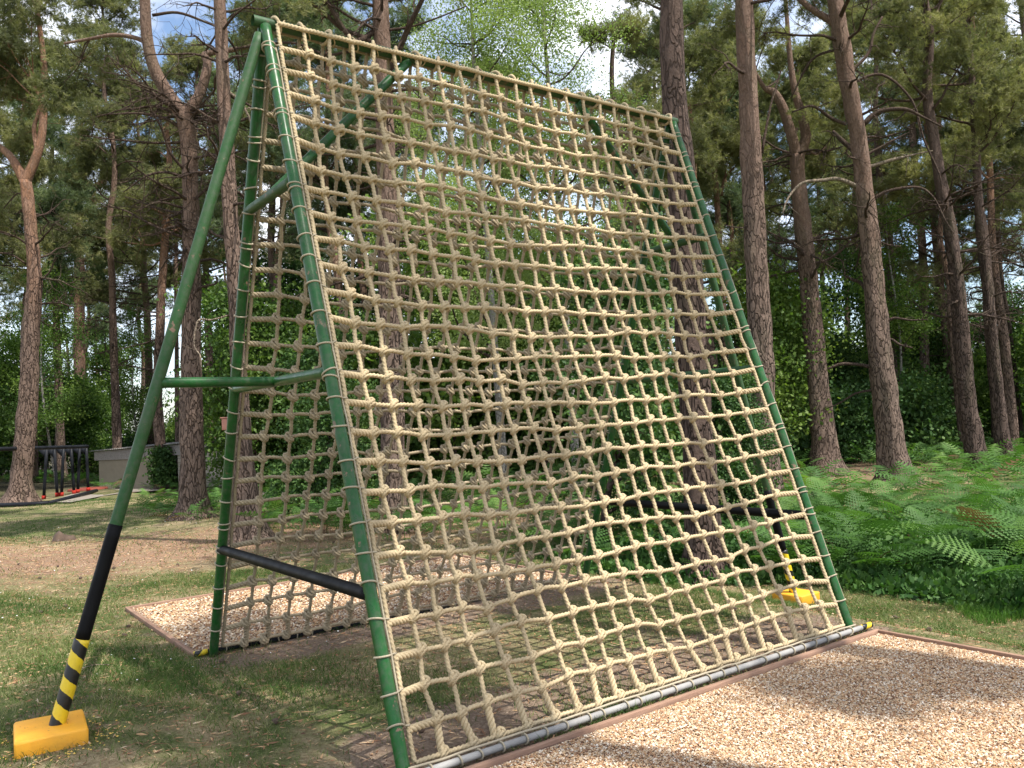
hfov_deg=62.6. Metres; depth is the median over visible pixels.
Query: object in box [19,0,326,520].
pine tree
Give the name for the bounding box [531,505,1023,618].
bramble
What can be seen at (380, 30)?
pine tree
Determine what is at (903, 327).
birch tree
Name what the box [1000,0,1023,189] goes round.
pine tree
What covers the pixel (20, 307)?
pine tree
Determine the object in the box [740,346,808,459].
shrub
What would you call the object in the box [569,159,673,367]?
birch tree
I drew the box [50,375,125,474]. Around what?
broadleaf tree
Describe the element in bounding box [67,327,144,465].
broadleaf tree
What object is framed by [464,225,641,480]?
broadleaf tree
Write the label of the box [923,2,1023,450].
pine tree
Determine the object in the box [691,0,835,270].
pine tree
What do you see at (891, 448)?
pine tree
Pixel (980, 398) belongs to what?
broadleaf tree
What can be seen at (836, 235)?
pine tree
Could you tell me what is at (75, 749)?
fallen leaves
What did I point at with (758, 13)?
pine tree
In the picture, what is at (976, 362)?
shrub
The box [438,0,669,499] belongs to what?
birch tree
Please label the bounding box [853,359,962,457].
shrub
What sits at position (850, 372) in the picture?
shrub
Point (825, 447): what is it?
pine tree
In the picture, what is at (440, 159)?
birch tree
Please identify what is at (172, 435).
shrub
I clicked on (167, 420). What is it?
broadleaf tree
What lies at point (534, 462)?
shrub
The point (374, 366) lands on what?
shrub
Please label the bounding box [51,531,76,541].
rock
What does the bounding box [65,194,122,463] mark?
pine tree
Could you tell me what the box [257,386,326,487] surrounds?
shrub
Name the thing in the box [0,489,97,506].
kerb strip
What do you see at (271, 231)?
pine tree
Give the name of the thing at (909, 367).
shrub
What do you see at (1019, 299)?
broadleaf tree
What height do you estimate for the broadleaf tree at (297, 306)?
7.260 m
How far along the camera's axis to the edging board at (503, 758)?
4.53 m
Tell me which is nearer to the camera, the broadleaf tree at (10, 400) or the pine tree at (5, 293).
the pine tree at (5, 293)
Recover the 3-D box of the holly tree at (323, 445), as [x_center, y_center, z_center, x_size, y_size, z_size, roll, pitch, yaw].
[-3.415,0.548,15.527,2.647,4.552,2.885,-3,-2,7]
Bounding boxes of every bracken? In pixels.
[0,431,1023,566]
[0,431,1023,597]
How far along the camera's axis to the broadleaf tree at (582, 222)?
31.42 m
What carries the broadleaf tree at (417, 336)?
on the ground at (350, 736)
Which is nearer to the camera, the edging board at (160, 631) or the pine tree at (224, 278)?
the edging board at (160, 631)
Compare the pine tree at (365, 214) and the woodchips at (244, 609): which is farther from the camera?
the pine tree at (365, 214)
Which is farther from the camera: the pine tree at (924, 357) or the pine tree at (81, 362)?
the pine tree at (81, 362)
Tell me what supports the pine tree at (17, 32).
on the ground at (350, 736)
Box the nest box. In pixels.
[220,417,226,429]
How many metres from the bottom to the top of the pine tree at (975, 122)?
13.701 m
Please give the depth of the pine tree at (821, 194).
43.86 m
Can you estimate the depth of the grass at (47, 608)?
5.72 m
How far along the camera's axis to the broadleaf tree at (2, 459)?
31.72 m
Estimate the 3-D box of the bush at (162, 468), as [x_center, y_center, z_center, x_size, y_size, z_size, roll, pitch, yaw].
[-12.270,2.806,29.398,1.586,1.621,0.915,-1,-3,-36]
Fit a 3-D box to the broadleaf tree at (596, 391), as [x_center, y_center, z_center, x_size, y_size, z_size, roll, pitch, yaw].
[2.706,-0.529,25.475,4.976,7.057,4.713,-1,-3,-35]
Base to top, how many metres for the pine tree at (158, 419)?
14.214 m
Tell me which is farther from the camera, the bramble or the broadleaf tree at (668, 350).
the broadleaf tree at (668, 350)
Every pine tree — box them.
[0,0,147,502]
[0,5,64,350]
[0,39,93,482]
[0,66,157,480]
[0,240,22,306]
[0,253,21,342]
[13,149,73,472]
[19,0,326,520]
[26,0,181,449]
[42,252,94,372]
[45,95,138,472]
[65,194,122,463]
[65,256,108,370]
[71,77,202,446]
[93,89,219,488]
[94,233,173,425]
[124,25,302,437]
[128,0,327,545]
[142,161,217,444]
[192,0,343,363]
[196,0,347,360]
[198,0,355,462]
[201,235,228,335]
[226,0,502,534]
[247,0,376,405]
[277,128,347,298]
[306,5,405,363]
[337,0,461,318]
[345,137,377,317]
[401,198,417,341]
[435,56,542,213]
[560,4,716,487]
[571,0,724,467]
[595,22,670,347]
[603,98,669,301]
[618,0,782,456]
[645,22,772,435]
[659,0,730,584]
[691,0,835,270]
[696,0,858,507]
[704,4,839,330]
[704,73,794,357]
[708,0,878,476]
[716,126,797,314]
[727,0,961,485]
[729,33,849,459]
[768,39,847,288]
[776,40,844,296]
[788,0,928,354]
[788,0,1023,471]
[805,0,879,313]
[805,99,914,341]
[806,0,933,381]
[826,0,1017,376]
[872,0,1023,463]
[877,9,988,435]
[882,0,1013,455]
[905,166,971,323]
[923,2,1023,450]
[926,107,1023,445]
[928,0,1023,446]
[928,204,982,312]
[959,51,1023,326]
[966,114,1023,305]
[968,2,1023,281]
[978,1,1023,307]
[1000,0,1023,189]
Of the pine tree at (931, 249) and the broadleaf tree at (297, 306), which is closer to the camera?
the broadleaf tree at (297, 306)
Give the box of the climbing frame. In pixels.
[13,14,872,767]
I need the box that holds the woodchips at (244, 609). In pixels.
[133,556,574,650]
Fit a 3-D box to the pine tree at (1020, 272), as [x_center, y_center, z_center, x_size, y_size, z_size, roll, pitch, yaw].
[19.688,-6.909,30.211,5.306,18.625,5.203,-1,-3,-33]
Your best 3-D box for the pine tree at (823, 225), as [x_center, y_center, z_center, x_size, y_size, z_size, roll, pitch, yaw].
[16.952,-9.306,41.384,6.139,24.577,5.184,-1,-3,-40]
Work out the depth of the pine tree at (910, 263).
30.13 m
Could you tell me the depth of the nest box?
12.43 m
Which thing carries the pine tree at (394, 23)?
on the ground at (350, 736)
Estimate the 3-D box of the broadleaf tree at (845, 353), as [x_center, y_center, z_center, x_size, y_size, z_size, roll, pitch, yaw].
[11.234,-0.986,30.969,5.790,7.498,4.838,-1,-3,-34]
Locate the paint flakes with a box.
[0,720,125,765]
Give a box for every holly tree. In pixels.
[254,297,380,522]
[502,197,745,541]
[674,358,799,525]
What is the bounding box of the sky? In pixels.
[0,0,1023,437]
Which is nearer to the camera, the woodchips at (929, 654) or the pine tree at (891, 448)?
the woodchips at (929, 654)
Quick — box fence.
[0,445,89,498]
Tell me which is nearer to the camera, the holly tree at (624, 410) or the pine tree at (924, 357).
the holly tree at (624, 410)
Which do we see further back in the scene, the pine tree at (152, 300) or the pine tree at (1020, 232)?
the pine tree at (152, 300)
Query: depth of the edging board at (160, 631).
6.86 m
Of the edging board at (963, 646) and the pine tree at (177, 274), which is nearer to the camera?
the edging board at (963, 646)
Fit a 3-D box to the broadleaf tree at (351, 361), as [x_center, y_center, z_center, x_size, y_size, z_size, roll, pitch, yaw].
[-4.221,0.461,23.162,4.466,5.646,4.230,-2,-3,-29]
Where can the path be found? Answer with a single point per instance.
(93, 496)
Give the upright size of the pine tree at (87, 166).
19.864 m
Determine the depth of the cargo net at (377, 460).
5.27 m
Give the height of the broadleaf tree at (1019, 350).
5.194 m
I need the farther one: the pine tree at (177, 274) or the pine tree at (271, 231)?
the pine tree at (177, 274)
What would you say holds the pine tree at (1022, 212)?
on the ground at (350, 736)
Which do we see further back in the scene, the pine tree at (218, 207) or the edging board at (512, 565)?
the pine tree at (218, 207)
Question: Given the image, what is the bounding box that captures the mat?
[67,486,107,491]
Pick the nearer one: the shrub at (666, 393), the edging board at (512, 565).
the edging board at (512, 565)
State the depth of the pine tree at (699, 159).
20.16 m
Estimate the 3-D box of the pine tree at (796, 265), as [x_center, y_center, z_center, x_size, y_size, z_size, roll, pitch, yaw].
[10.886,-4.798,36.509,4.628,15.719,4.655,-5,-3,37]
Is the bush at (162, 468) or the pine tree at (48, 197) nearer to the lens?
the bush at (162, 468)
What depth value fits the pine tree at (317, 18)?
24.37 m
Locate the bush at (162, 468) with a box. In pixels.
[141,441,177,487]
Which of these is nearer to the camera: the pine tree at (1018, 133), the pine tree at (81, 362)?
the pine tree at (1018, 133)
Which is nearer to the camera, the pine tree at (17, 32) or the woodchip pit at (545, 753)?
the woodchip pit at (545, 753)
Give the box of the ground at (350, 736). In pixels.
[0,444,1023,767]
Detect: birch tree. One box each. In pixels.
[0,260,107,487]
[83,303,174,441]
[368,32,535,351]
[393,0,609,508]
[404,203,542,454]
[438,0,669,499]
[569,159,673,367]
[828,193,950,403]
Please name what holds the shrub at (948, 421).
on the ground at (350, 736)
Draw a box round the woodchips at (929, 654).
[490,633,1023,767]
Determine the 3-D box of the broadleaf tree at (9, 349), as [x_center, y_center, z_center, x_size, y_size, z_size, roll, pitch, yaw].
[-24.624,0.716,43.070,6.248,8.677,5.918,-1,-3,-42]
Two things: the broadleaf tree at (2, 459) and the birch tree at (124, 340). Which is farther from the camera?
the birch tree at (124, 340)
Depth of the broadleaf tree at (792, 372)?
21.53 m
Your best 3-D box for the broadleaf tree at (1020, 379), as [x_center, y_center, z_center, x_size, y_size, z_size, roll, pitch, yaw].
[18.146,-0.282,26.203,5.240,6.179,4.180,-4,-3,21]
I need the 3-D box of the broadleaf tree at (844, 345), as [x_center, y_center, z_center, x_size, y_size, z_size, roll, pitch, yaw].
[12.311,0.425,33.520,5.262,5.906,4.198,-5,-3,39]
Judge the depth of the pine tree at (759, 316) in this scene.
14.02 m
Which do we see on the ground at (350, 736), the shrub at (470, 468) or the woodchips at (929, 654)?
the shrub at (470, 468)
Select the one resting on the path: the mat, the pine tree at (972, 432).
the mat
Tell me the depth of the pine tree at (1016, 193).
35.15 m
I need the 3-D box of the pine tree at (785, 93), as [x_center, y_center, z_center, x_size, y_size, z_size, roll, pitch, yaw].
[8.721,-3.818,25.787,2.707,13.446,3.617,-1,-3,-36]
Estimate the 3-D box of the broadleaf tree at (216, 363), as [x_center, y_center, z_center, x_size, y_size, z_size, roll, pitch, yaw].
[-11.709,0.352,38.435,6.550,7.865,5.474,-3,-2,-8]
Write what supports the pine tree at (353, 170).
on the ground at (350, 736)
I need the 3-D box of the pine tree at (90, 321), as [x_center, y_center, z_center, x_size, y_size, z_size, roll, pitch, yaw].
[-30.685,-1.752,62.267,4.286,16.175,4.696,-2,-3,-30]
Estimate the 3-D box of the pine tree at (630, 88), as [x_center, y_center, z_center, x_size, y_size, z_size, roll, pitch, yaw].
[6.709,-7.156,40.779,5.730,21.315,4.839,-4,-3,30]
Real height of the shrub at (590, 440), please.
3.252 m
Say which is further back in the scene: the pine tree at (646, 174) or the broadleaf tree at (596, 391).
the pine tree at (646, 174)
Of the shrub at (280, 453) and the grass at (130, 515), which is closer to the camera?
the grass at (130, 515)
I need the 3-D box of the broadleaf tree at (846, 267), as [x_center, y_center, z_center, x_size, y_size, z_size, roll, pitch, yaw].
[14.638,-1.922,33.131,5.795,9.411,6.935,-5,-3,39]
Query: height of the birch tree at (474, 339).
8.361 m
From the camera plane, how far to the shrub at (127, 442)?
39.56 m
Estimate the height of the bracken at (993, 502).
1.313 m
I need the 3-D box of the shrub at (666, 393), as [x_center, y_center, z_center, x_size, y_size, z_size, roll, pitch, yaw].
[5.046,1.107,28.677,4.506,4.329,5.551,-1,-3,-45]
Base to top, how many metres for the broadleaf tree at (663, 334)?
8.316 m
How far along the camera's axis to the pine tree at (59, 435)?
37.89 m
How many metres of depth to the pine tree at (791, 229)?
43.30 m
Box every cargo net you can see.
[209,31,671,651]
[261,16,855,767]
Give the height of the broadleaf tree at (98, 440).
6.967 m
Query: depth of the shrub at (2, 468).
44.31 m
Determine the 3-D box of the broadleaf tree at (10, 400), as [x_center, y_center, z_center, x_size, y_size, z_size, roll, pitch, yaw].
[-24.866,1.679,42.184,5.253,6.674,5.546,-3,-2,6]
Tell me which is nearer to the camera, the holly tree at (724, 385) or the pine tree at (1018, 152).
the holly tree at (724, 385)
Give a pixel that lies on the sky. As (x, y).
(174, 19)
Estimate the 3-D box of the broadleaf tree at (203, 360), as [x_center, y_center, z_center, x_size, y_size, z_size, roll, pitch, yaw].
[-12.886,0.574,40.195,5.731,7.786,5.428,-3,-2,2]
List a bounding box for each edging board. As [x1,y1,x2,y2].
[125,555,455,609]
[125,607,195,657]
[462,555,579,579]
[465,629,879,767]
[878,629,1023,660]
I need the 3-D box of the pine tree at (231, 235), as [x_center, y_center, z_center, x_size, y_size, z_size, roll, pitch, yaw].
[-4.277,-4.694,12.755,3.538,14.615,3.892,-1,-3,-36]
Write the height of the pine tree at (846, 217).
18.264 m
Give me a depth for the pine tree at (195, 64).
35.79 m
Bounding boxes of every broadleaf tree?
[0,313,101,471]
[0,356,73,468]
[0,386,36,478]
[39,365,91,461]
[40,361,111,477]
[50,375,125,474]
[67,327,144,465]
[146,262,314,486]
[164,402,174,440]
[179,325,224,437]
[180,325,263,421]
[201,327,270,436]
[202,241,335,432]
[251,269,378,451]
[281,298,440,486]
[283,243,433,361]
[330,177,557,483]
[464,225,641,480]
[516,196,672,378]
[551,259,676,459]
[624,343,673,457]
[643,298,674,366]
[667,308,734,367]
[674,253,807,411]
[680,247,858,456]
[777,270,869,399]
[815,215,946,443]
[826,325,863,377]
[829,330,860,361]
[837,284,986,402]
[905,317,990,443]
[968,279,1023,381]
[968,304,1017,357]
[1006,309,1023,408]
[1013,323,1023,412]
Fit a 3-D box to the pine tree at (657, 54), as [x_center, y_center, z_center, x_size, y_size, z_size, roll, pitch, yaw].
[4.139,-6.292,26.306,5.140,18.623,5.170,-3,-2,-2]
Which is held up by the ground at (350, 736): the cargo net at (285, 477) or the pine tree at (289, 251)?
the pine tree at (289, 251)
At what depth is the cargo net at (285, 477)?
6.29 m
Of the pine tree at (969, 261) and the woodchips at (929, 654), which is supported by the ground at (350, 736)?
the pine tree at (969, 261)
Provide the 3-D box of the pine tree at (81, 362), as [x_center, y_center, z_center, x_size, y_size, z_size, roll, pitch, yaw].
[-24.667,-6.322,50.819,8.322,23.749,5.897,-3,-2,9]
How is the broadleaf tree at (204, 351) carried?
on the ground at (350, 736)
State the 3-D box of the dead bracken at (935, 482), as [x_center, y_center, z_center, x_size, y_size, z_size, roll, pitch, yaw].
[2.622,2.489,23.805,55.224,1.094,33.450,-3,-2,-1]
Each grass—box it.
[0,486,565,577]
[0,555,1023,767]
[876,598,1023,625]
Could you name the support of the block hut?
on the ground at (350, 736)
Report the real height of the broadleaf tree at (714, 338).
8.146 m
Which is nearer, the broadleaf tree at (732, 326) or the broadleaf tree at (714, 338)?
the broadleaf tree at (732, 326)
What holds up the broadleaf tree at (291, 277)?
on the ground at (350, 736)
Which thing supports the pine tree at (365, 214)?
on the ground at (350, 736)
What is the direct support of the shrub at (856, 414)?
on the ground at (350, 736)
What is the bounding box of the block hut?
[88,438,265,488]
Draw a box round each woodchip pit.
[132,558,576,650]
[491,634,1023,767]
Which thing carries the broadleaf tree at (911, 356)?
on the ground at (350, 736)
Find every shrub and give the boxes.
[0,452,50,475]
[95,430,151,466]
[166,422,203,444]
[255,420,315,488]
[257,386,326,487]
[303,355,436,486]
[378,358,522,485]
[473,372,532,471]
[504,392,600,480]
[565,426,622,461]
[630,363,680,453]
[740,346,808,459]
[786,372,908,463]
[796,369,867,444]
[850,349,957,449]
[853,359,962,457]
[867,386,990,449]
[971,333,1023,441]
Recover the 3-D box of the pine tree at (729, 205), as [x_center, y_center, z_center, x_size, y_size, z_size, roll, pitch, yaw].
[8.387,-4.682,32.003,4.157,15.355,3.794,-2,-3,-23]
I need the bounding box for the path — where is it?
[60,488,158,501]
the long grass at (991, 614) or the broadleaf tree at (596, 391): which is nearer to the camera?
the long grass at (991, 614)
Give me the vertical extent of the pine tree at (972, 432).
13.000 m
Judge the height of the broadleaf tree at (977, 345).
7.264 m
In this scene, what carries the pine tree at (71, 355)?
on the ground at (350, 736)
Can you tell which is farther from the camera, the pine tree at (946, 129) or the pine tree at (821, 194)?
the pine tree at (821, 194)
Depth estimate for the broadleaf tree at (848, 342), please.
39.49 m
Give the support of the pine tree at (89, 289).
on the ground at (350, 736)
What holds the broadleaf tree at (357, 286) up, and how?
on the ground at (350, 736)
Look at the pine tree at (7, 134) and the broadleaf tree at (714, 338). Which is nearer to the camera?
the pine tree at (7, 134)
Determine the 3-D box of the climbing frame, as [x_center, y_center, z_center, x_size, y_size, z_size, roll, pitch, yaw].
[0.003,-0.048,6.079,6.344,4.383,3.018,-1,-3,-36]
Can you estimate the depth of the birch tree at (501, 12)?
17.09 m
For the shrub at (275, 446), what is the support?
on the ground at (350, 736)
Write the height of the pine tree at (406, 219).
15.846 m
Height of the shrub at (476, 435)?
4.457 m
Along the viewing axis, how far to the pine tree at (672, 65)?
8.87 m
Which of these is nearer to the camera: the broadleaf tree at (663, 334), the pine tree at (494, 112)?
the pine tree at (494, 112)
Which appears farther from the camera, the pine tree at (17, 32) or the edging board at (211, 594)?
the pine tree at (17, 32)
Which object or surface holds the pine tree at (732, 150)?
on the ground at (350, 736)
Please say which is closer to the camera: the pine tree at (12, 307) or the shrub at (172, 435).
the shrub at (172, 435)
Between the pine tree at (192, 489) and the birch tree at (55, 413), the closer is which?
the pine tree at (192, 489)
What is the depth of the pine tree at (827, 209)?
34.55 m
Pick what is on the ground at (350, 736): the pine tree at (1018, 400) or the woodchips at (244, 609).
the pine tree at (1018, 400)
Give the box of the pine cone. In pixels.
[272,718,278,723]
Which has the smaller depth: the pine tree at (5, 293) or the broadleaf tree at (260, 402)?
the broadleaf tree at (260, 402)
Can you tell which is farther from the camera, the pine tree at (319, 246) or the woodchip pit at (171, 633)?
the pine tree at (319, 246)
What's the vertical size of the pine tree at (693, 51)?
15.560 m

